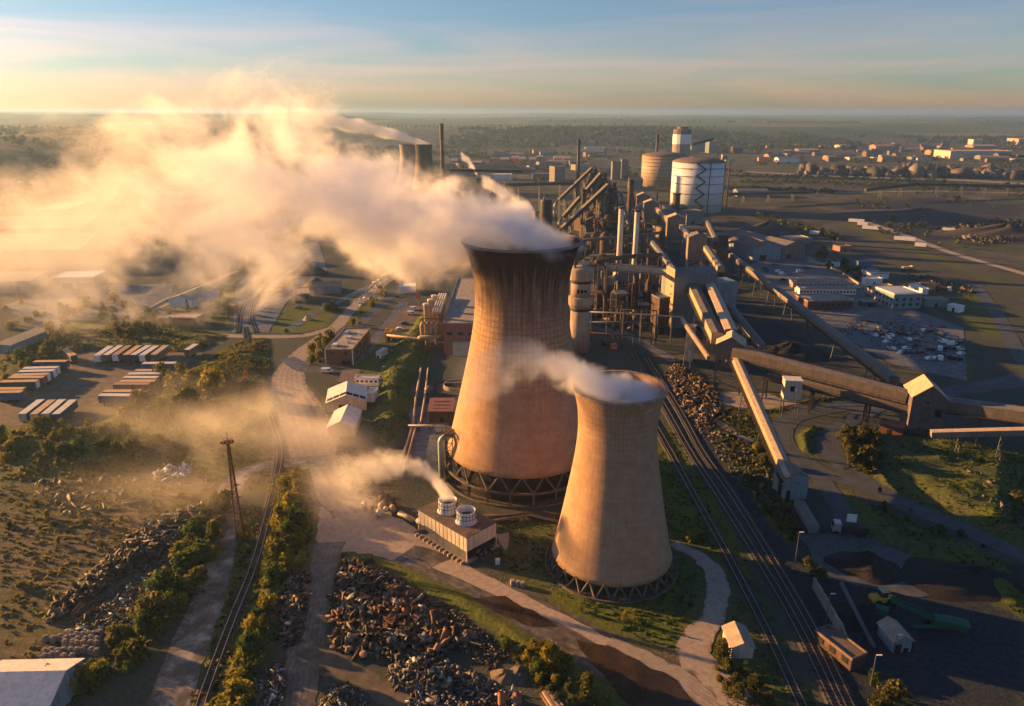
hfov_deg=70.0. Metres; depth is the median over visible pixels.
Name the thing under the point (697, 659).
road
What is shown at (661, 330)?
door
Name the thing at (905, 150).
distant building
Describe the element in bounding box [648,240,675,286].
conveyor gallery
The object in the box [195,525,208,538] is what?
bush
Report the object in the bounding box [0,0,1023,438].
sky
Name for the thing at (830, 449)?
road
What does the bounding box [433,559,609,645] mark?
concrete strip
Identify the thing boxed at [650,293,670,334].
plant building
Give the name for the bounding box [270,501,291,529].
bush
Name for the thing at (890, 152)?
distant building
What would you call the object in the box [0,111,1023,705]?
ground
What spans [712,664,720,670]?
bush
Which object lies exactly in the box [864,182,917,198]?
conveyor gallery
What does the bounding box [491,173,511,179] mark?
distant shed
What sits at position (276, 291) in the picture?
rail wagon
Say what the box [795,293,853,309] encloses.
canteen block
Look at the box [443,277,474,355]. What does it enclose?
turbine house
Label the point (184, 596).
bush
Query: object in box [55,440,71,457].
bush
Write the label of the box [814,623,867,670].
trackside cabin
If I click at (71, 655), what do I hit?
cast block
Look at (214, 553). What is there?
bush
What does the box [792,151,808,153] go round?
distant building
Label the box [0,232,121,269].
rolling mill
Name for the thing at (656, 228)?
plant building
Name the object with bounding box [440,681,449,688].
boulder
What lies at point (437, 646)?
rusty pipe
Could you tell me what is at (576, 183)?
skip bridge
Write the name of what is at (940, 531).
bush
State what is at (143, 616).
bush
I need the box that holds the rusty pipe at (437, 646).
[432,643,440,653]
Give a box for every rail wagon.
[231,303,237,309]
[269,288,282,294]
[274,284,287,289]
[278,281,291,285]
[282,278,295,282]
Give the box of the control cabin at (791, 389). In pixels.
[779,376,803,417]
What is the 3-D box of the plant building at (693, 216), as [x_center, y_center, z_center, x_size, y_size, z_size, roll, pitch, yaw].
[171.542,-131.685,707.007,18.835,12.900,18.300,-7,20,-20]
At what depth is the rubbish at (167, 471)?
218.33 m
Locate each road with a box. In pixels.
[130,271,237,320]
[145,455,328,705]
[223,327,337,337]
[270,273,400,518]
[279,541,345,705]
[280,302,408,372]
[288,281,381,327]
[297,641,425,705]
[347,273,418,327]
[393,546,700,705]
[590,326,690,368]
[607,637,717,705]
[670,541,758,705]
[735,171,1023,183]
[772,374,1023,490]
[797,460,900,551]
[816,407,1023,561]
[820,191,1010,193]
[864,221,1023,274]
[969,283,1023,366]
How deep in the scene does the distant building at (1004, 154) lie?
1646.24 m
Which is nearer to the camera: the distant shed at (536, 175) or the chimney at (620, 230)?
the chimney at (620, 230)
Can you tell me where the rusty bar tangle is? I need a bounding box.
[383,615,395,628]
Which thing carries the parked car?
on the car park at (836, 319)
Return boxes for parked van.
[321,367,333,372]
[410,306,418,309]
[937,338,948,343]
[937,354,943,360]
[946,354,959,360]
[947,340,957,345]
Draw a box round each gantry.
[574,231,660,262]
[594,253,661,320]
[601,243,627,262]
[605,253,640,263]
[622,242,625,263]
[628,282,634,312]
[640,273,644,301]
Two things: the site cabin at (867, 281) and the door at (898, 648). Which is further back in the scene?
the site cabin at (867, 281)
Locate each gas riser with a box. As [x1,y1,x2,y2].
[584,216,596,235]
[587,263,607,292]
[591,289,606,318]
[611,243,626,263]
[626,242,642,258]
[640,219,646,236]
[642,219,651,235]
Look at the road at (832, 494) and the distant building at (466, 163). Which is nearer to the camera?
the road at (832, 494)
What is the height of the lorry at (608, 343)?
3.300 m
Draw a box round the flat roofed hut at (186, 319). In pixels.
[159,312,204,325]
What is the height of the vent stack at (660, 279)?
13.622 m
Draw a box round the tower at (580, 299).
[568,262,593,353]
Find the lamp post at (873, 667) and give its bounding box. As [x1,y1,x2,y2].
[870,654,881,685]
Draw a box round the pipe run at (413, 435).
[405,368,428,465]
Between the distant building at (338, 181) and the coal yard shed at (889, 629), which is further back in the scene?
the distant building at (338, 181)
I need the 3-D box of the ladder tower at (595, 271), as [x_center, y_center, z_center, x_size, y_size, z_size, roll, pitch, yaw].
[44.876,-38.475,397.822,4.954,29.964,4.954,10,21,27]
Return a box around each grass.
[0,389,288,658]
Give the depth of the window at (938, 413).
238.14 m
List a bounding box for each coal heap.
[733,220,812,237]
[756,341,819,362]
[823,207,1023,224]
[823,550,902,584]
[833,598,892,631]
[900,557,1023,601]
[931,223,1023,241]
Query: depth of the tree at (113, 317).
367.36 m
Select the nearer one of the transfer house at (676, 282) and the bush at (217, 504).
the bush at (217, 504)
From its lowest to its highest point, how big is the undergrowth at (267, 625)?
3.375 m
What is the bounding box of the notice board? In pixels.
[846,514,857,522]
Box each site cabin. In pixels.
[354,374,379,383]
[361,382,380,390]
[367,387,377,401]
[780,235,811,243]
[826,258,840,266]
[832,244,851,251]
[852,259,872,268]
[861,276,882,285]
[866,271,888,278]
[871,283,892,290]
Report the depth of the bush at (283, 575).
166.78 m
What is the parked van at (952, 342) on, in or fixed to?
on the car park at (836, 319)
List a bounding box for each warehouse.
[0,271,48,293]
[34,202,89,215]
[50,270,106,288]
[246,247,278,265]
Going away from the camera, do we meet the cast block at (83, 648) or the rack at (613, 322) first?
the cast block at (83, 648)
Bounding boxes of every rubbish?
[29,472,144,514]
[64,554,177,634]
[152,461,192,481]
[252,660,288,705]
[333,444,390,501]
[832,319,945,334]
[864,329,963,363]
[905,273,973,300]
[965,467,1023,528]
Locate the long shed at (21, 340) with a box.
[0,328,50,352]
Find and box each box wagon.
[809,230,819,234]
[848,218,864,222]
[857,221,867,225]
[862,225,879,229]
[894,236,915,241]
[914,242,926,247]
[942,227,954,230]
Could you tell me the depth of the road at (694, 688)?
141.77 m
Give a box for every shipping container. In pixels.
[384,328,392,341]
[858,299,877,306]
[861,267,879,274]
[909,284,928,294]
[921,296,948,306]
[947,303,964,312]
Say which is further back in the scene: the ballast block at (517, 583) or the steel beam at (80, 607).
the ballast block at (517, 583)
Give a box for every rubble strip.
[45,500,214,623]
[353,268,395,306]
[698,410,785,516]
[948,218,1023,244]
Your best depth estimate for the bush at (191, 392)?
260.10 m
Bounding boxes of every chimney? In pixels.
[439,123,445,200]
[576,139,580,197]
[580,189,585,225]
[616,206,624,263]
[627,179,634,222]
[632,209,639,264]
[655,134,659,151]
[672,193,680,213]
[725,161,730,206]
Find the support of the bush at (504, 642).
on the ground at (980, 663)
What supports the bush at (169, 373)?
on the ground at (980, 663)
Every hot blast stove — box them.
[579,224,589,237]
[585,211,593,234]
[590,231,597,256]
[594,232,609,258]
[599,232,613,262]
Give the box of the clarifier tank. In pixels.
[434,378,462,395]
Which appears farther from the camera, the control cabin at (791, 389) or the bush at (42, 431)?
the control cabin at (791, 389)
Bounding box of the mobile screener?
[875,596,970,633]
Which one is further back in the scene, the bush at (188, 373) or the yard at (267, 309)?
the yard at (267, 309)
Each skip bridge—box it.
[553,167,593,222]
[557,172,602,235]
[557,183,610,244]
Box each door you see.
[62,283,72,288]
[77,283,90,288]
[659,327,664,334]
[759,255,765,260]
[777,483,781,496]
[786,491,789,499]
[895,644,901,652]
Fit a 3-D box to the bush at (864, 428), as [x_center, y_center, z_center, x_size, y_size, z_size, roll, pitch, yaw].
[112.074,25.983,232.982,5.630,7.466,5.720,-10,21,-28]
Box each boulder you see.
[359,650,367,657]
[430,695,439,702]
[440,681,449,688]
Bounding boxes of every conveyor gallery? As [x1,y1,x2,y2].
[447,183,469,233]
[450,168,521,211]
[504,181,573,230]
[578,261,665,308]
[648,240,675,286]
[654,207,666,227]
[677,224,689,266]
[680,318,710,365]
[686,283,723,345]
[690,137,713,145]
[690,232,713,265]
[701,245,725,271]
[702,282,736,344]
[703,217,719,260]
[727,304,767,349]
[728,191,809,203]
[728,253,901,384]
[728,358,799,483]
[730,347,907,424]
[766,371,907,423]
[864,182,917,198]
[917,182,1023,196]
[930,427,1023,460]
[942,396,1023,443]
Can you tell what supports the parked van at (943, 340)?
on the car park at (836, 319)
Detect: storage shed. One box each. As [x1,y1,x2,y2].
[325,381,367,411]
[326,404,361,436]
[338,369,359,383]
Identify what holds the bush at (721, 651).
on the ground at (980, 663)
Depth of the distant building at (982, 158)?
1567.05 m
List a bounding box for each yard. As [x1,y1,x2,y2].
[0,284,173,326]
[0,352,201,425]
[232,240,326,331]
[409,404,452,490]
[798,533,927,596]
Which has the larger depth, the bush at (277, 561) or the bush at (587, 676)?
the bush at (277, 561)
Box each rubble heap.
[317,680,371,705]
[385,649,498,702]
[405,683,523,705]
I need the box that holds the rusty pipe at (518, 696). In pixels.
[514,691,521,705]
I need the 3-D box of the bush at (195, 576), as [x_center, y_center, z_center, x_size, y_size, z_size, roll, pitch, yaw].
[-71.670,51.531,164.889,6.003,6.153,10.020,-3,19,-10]
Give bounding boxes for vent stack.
[582,236,585,259]
[631,284,634,311]
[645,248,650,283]
[656,183,658,200]
[658,275,661,292]
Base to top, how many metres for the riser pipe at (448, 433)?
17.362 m
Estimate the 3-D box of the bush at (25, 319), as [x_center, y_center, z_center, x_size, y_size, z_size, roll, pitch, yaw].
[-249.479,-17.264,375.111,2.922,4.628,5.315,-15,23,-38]
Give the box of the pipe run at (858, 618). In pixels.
[839,582,875,648]
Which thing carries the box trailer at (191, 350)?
on the trailer yard at (85, 380)
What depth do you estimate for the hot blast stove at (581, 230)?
556.83 m
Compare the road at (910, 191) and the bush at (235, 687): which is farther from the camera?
the road at (910, 191)
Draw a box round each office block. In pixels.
[788,278,848,287]
[794,285,856,294]
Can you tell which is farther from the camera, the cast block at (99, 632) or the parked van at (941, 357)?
the parked van at (941, 357)
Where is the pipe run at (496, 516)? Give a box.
[483,512,558,519]
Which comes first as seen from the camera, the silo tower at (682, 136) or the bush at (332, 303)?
the bush at (332, 303)
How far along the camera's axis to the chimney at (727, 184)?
821.60 m
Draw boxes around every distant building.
[118,223,165,236]
[139,229,170,238]
[151,187,177,190]
[152,191,187,196]
[176,201,196,210]
[197,221,216,228]
[216,172,235,175]
[224,214,254,224]
[225,204,245,210]
[264,228,299,240]
[295,178,318,185]
[320,186,340,192]
[325,218,360,231]
[326,177,351,185]
[332,220,376,238]
[447,162,455,166]
[448,153,465,157]
[456,162,476,167]
[458,158,471,162]
[469,163,511,172]
[489,157,510,162]
[494,153,513,156]
[509,152,525,156]
[525,157,544,163]
[526,165,539,168]
[532,149,555,153]
[536,161,552,165]
[539,151,553,155]
[548,160,568,165]
[568,160,580,166]
[571,163,590,170]
[576,165,595,171]
[583,151,593,156]
[588,154,604,156]
[589,169,606,174]
[597,171,610,175]
[757,157,773,160]
[764,153,785,156]
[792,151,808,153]
[811,152,820,155]
[825,155,836,160]
[838,154,856,158]
[844,156,862,159]
[856,149,869,151]
[862,150,882,156]
[877,156,903,161]
[887,151,897,154]
[899,149,910,151]
[901,147,919,150]
[907,156,926,159]
[916,158,932,160]
[919,146,936,150]
[951,147,974,148]
[974,155,993,158]
[979,155,1009,161]
[984,158,1004,161]
[993,152,1011,156]
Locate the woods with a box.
[0,113,1023,259]
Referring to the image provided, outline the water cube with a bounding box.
[495,558,499,564]
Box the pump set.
[475,544,493,555]
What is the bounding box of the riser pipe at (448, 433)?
[438,428,454,481]
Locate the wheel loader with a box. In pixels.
[868,587,901,605]
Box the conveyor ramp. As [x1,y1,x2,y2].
[789,500,823,532]
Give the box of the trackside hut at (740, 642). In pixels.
[721,621,755,658]
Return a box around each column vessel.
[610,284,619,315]
[613,308,621,327]
[631,256,640,309]
[633,194,635,213]
[643,274,653,308]
[648,246,654,263]
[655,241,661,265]
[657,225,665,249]
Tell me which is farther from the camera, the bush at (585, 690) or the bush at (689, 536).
the bush at (689, 536)
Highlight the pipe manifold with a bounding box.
[397,510,417,522]
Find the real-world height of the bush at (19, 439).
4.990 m
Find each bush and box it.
[0,373,12,379]
[0,424,10,437]
[0,437,6,445]
[0,450,17,464]
[1,439,17,450]
[3,441,13,451]
[4,320,18,329]
[5,520,14,527]
[8,429,23,439]
[8,435,33,446]
[12,346,28,361]
[14,579,30,590]
[17,360,26,370]
[17,430,25,436]
[22,316,28,322]
[24,357,34,366]
[26,414,55,432]
[32,309,41,316]
[32,499,40,505]
[33,451,41,457]
[34,428,48,436]
[37,342,58,357]
[39,439,57,453]
[42,509,49,518]
[43,339,58,354]
[45,663,83,695]
[47,430,61,441]
[47,520,58,527]
[53,537,60,546]
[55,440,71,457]
[57,418,67,428]
[57,427,66,436]
[60,424,74,429]
[63,446,72,455]
[64,424,71,435]
[70,434,86,451]
[75,680,85,694]
[79,664,100,689]
[81,519,87,527]
[83,417,96,427]
[85,657,98,666]
[90,657,108,667]
[92,439,107,453]
[94,424,108,436]
[95,661,111,682]
[102,432,114,440]
[102,438,110,448]
[104,622,127,651]
[108,439,120,453]
[111,477,118,484]
[111,644,121,656]
[114,647,129,664]
[116,398,153,417]
[117,422,131,433]
[118,660,135,675]
[119,637,144,658]
[121,437,136,455]
[122,637,151,666]
[123,628,138,640]
[124,435,140,445]
[127,590,162,620]
[129,388,139,399]
[133,608,153,634]
[135,390,156,408]
[142,399,155,408]
[142,566,184,592]
[145,432,168,446]
[146,438,159,446]
[148,616,166,638]
[151,361,166,381]
[154,395,168,412]
[154,592,178,625]
[155,436,167,444]
[158,368,167,382]
[162,370,170,385]
[162,588,185,610]
[163,372,188,389]
[164,393,192,416]
[164,411,182,427]
[168,581,179,591]
[169,548,195,577]
[171,562,180,572]
[172,362,188,374]
[175,386,207,411]
[175,491,185,497]
[176,538,195,552]
[176,590,188,610]
[177,565,190,577]
[179,565,208,602]
[180,519,198,536]
[180,547,198,566]
[181,532,199,542]
[184,538,212,565]
[185,370,195,376]
[189,514,203,530]
[194,400,209,409]
[194,533,204,539]
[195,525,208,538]
[196,515,209,525]
[197,366,227,395]
[199,506,208,513]
[203,365,218,373]
[204,518,225,545]
[206,544,223,562]
[207,498,217,510]
[208,491,217,500]
[213,493,219,501]
[215,501,223,513]
[215,514,226,524]
[217,500,230,513]
[217,676,254,705]
[219,489,234,502]
[232,667,247,679]
[235,628,268,662]
[240,612,261,631]
[245,661,256,673]
[251,608,262,616]
[252,592,276,610]
[258,613,268,625]
[261,537,286,568]
[261,606,268,614]
[262,560,280,586]
[266,530,287,545]
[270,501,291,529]
[272,558,281,569]
[277,473,295,492]
[277,518,293,534]
[277,549,296,574]
[278,569,290,582]
[279,533,295,551]
[282,490,299,507]
[282,514,295,525]
[283,544,291,552]
[288,466,307,478]
[288,477,311,498]
[288,507,295,514]
[290,474,301,481]
[290,499,301,510]
[290,533,299,542]
[292,495,307,511]
[293,508,309,520]
[295,518,301,526]
[300,492,308,499]
[306,341,315,352]
[307,354,316,365]
[313,349,324,356]
[321,336,328,344]
[323,302,332,311]
[324,327,334,341]
[329,300,335,308]
[349,318,355,327]
[377,288,383,294]
[500,636,511,650]
[522,646,536,660]
[527,637,537,647]
[529,657,548,674]
[531,655,538,663]
[532,672,543,685]
[538,639,545,646]
[539,639,563,669]
[544,683,555,690]
[550,673,559,685]
[553,657,570,676]
[554,691,560,700]
[559,650,573,661]
[563,682,571,690]
[576,681,597,703]
[580,670,594,685]
[683,531,696,543]
[697,534,706,543]
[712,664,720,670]
[714,642,733,660]
[715,674,723,681]
[716,637,727,646]
[720,656,733,673]
[722,679,730,695]
[726,682,745,705]
[729,672,742,685]
[735,667,744,677]
[743,697,755,705]
[745,672,766,692]
[751,443,761,451]
[754,688,766,705]
[757,453,769,465]
[760,503,771,512]
[765,690,776,705]
[802,555,813,567]
[809,566,828,582]
[814,249,827,255]
[825,260,831,268]
[835,426,848,438]
[840,257,849,265]
[842,434,856,449]
[843,264,851,271]
[843,444,881,469]
[845,443,861,465]
[846,439,861,452]
[849,425,857,433]
[851,264,860,270]
[852,274,860,280]
[854,424,869,439]
[855,427,867,447]
[858,453,878,472]
[860,433,873,447]
[862,456,875,473]
[867,438,875,446]
[867,668,882,685]
[867,690,896,705]
[868,427,881,445]
[872,679,914,705]
[874,436,879,444]
[881,500,888,507]
[903,513,910,522]
[927,526,934,532]
[936,525,945,535]
[956,529,967,538]
[1010,489,1023,504]
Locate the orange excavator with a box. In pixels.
[237,369,248,381]
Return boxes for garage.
[400,282,415,292]
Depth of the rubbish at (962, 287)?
454.25 m
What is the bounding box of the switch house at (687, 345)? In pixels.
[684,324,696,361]
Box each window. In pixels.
[817,636,823,644]
[829,645,835,653]
[841,655,847,663]
[934,410,941,417]
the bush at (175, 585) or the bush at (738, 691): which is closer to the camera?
the bush at (738, 691)
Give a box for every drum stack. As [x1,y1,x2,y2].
[488,179,499,231]
[539,195,552,231]
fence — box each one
[131,282,201,317]
[807,260,874,293]
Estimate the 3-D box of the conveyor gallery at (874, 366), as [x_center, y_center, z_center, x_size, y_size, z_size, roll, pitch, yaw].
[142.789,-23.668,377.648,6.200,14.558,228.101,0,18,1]
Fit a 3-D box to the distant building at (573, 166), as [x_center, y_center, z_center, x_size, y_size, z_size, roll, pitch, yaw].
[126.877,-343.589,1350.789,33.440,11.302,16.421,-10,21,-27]
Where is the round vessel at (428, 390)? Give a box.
[424,386,432,395]
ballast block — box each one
[510,578,514,585]
[515,579,519,586]
[520,580,524,587]
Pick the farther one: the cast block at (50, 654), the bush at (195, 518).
the bush at (195, 518)
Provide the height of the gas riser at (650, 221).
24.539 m
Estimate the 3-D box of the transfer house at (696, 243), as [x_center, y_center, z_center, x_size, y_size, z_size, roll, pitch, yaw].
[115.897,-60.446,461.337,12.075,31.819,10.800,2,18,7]
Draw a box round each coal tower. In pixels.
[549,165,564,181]
[611,161,620,179]
[621,159,628,178]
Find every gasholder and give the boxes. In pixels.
[641,152,685,187]
[669,155,726,213]
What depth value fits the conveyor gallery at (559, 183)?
618.93 m
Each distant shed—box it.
[167,181,218,192]
[286,204,336,219]
[450,158,457,162]
[450,168,476,175]
[476,175,491,183]
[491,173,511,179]
[500,157,508,163]
[511,156,518,163]
[512,168,534,172]
[519,157,525,164]
[529,157,535,164]
[532,172,548,179]
[553,156,561,159]
[562,156,570,159]
[580,150,604,155]
[585,147,602,148]
[628,177,642,189]
[690,140,704,151]
[705,140,717,152]
[730,145,742,152]
[733,188,768,196]
[774,157,798,162]
[795,149,819,152]
[869,144,893,150]
[924,149,933,154]
[934,149,1012,157]
[965,144,995,149]
[967,139,982,143]
[1007,138,1023,144]
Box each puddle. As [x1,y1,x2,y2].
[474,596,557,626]
[576,639,693,705]
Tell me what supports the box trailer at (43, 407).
on the trailer yard at (85, 380)
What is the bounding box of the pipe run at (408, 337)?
[387,334,443,350]
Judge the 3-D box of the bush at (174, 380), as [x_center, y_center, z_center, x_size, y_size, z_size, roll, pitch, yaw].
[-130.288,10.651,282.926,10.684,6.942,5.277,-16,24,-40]
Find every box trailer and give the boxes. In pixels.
[0,379,39,391]
[0,387,27,395]
[0,390,24,402]
[7,376,46,385]
[11,372,50,381]
[18,369,56,378]
[18,399,44,422]
[22,366,60,374]
[29,399,55,420]
[32,360,69,370]
[41,399,65,419]
[52,399,77,422]
[61,348,77,363]
[93,346,113,362]
[97,393,130,405]
[102,389,141,393]
[103,345,122,361]
[112,345,131,361]
[112,382,151,390]
[119,379,157,388]
[122,376,159,384]
[123,345,141,361]
[127,372,161,380]
[130,345,151,361]
[134,369,169,371]
[139,346,158,362]
[141,362,175,370]
[150,345,169,361]
[184,344,199,356]
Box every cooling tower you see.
[397,144,415,186]
[412,144,437,189]
[444,230,582,508]
[545,370,678,603]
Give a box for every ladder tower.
[561,220,568,233]
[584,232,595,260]
[589,254,600,307]
[607,299,613,317]
[611,290,628,327]
[614,290,624,319]
[637,302,649,327]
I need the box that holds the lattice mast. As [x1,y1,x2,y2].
[220,433,246,540]
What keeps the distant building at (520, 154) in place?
on the ground at (980, 663)
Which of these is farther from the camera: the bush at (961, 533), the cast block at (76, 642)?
the bush at (961, 533)
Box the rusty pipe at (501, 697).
[498,691,505,705]
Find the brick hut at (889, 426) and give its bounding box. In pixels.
[879,418,905,435]
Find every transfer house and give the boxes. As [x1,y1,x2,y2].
[636,192,649,213]
[642,198,658,226]
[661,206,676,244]
[661,266,737,327]
[665,212,684,255]
[685,231,707,266]
[713,330,745,394]
[899,374,949,435]
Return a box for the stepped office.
[874,286,922,308]
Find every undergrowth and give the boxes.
[0,321,835,705]
[214,478,311,705]
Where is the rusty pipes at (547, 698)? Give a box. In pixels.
[540,689,563,705]
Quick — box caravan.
[375,347,387,358]
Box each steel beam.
[71,602,81,614]
[75,602,85,612]
[76,607,94,621]
[464,640,481,647]
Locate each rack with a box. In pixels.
[590,311,683,340]
[590,321,651,331]
[590,332,665,345]
[619,309,656,343]
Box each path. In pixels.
[496,533,508,550]
[683,409,753,442]
[711,391,797,408]
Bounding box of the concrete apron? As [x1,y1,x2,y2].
[315,507,446,559]
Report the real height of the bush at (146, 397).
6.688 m
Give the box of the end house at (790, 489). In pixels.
[772,460,810,499]
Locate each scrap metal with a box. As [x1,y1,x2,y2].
[276,568,312,646]
[324,557,465,662]
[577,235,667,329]
[665,358,726,433]
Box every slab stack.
[134,534,171,541]
[139,529,176,534]
[160,512,195,518]
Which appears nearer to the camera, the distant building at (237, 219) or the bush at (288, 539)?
the bush at (288, 539)
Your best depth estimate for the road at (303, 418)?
246.13 m
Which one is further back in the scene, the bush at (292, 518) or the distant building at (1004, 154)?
the distant building at (1004, 154)
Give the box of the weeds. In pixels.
[383,355,843,681]
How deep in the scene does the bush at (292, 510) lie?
191.89 m
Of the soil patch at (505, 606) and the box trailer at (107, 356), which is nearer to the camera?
the soil patch at (505, 606)
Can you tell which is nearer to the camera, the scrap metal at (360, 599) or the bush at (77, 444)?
the scrap metal at (360, 599)
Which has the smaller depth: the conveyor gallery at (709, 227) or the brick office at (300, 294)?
the brick office at (300, 294)
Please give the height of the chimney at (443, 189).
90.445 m
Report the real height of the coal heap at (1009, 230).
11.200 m
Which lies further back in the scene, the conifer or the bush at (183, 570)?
the conifer
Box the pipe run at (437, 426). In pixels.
[408,425,451,430]
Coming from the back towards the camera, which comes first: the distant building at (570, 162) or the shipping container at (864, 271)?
the distant building at (570, 162)
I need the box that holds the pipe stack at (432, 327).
[417,293,446,348]
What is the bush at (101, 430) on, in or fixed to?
on the ground at (980, 663)
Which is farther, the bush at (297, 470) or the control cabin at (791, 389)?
the control cabin at (791, 389)
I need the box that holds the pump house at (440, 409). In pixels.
[427,398,454,422]
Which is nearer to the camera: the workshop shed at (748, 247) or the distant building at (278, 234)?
the workshop shed at (748, 247)
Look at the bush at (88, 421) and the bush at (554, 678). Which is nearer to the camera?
the bush at (554, 678)
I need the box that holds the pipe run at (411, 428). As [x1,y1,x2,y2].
[400,367,421,465]
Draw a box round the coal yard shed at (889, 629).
[876,616,914,652]
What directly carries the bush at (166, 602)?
on the ground at (980, 663)
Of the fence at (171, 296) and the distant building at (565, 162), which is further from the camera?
the distant building at (565, 162)
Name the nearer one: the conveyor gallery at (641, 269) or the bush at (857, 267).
the conveyor gallery at (641, 269)
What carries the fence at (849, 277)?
on the ground at (980, 663)
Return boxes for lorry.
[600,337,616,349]
[831,519,868,536]
[901,265,914,270]
[935,286,951,291]
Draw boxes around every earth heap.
[285,259,330,275]
[300,277,321,289]
[303,315,310,320]
[458,629,477,645]
[490,668,512,685]
[510,664,530,684]
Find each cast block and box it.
[40,647,46,654]
[40,652,47,658]
[42,634,48,642]
[47,646,54,652]
[47,651,54,658]
[49,635,56,643]
[54,650,61,658]
[56,633,63,641]
[59,652,67,657]
[60,646,65,652]
[61,638,68,646]
[66,646,73,654]
[68,638,74,646]
[68,652,76,657]
[72,639,79,647]
[73,646,79,654]
[79,639,86,646]
[80,645,88,653]
[86,639,93,646]
[87,646,94,654]
[92,635,101,641]
[92,639,100,646]
[92,647,100,655]
[96,629,104,636]
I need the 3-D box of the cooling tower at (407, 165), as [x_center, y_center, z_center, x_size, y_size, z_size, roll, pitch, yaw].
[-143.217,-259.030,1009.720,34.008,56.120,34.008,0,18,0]
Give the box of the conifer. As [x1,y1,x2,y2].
[185,299,190,312]
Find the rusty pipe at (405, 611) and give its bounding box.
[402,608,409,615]
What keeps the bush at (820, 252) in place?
on the ground at (980, 663)
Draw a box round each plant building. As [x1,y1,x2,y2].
[527,208,539,219]
[574,217,579,230]
[574,245,589,262]
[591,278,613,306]
[614,272,632,298]
[632,214,646,229]
[632,236,657,252]
[639,273,659,285]
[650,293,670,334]
[652,225,680,239]
[659,204,686,208]
[679,209,702,224]
[703,232,728,250]
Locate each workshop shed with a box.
[0,658,84,705]
[168,284,217,307]
[313,281,341,294]
[724,229,781,260]
[737,230,805,258]
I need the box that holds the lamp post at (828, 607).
[825,593,835,624]
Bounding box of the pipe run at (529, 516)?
[494,514,558,522]
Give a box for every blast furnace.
[578,169,605,217]
[588,182,633,256]
[590,173,624,231]
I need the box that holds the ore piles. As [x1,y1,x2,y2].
[796,159,1023,179]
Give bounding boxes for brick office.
[293,287,309,302]
[324,328,370,364]
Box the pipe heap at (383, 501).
[361,495,396,516]
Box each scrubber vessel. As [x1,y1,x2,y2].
[710,244,723,277]
[718,249,728,276]
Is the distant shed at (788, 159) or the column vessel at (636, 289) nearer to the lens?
the column vessel at (636, 289)
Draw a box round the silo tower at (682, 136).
[672,126,691,156]
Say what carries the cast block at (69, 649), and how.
on the ground at (980, 663)
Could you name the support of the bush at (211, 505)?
on the ground at (980, 663)
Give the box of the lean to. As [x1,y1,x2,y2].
[905,426,924,434]
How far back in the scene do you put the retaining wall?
157.57 m
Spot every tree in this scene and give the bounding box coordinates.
[43,320,55,338]
[50,330,61,341]
[56,301,68,315]
[58,314,70,327]
[58,324,65,334]
[65,303,71,314]
[70,307,77,316]
[74,299,88,312]
[77,295,86,305]
[82,295,94,306]
[97,313,103,319]
[98,301,108,316]
[107,286,121,303]
[108,305,114,312]
[109,313,118,321]
[111,320,120,329]
[113,326,127,337]
[118,300,128,309]
[123,315,130,321]
[127,327,139,338]
[130,317,142,330]
[132,307,144,321]
[142,320,148,326]
[143,306,156,319]
[151,315,157,324]
[166,317,173,327]
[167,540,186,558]
[198,300,208,310]
[207,308,217,318]
[217,292,223,306]
[218,301,233,317]
[219,297,230,312]
[577,604,582,611]
[621,609,628,621]
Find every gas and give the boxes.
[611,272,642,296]
[628,201,642,222]
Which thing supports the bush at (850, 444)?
on the ground at (980, 663)
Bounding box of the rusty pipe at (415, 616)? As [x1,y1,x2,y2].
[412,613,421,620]
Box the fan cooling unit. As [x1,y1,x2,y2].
[414,492,499,564]
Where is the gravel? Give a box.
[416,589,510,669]
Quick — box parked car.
[935,352,946,355]
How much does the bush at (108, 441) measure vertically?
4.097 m
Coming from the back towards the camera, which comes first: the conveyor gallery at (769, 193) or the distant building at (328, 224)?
the conveyor gallery at (769, 193)
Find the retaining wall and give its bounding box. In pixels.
[812,577,847,636]
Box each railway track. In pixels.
[192,327,284,705]
[234,271,272,332]
[248,263,298,332]
[629,352,841,705]
[642,357,857,705]
[657,423,810,705]
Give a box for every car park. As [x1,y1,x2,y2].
[380,306,423,331]
[740,256,967,380]
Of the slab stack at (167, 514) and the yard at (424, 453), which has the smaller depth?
the slab stack at (167, 514)

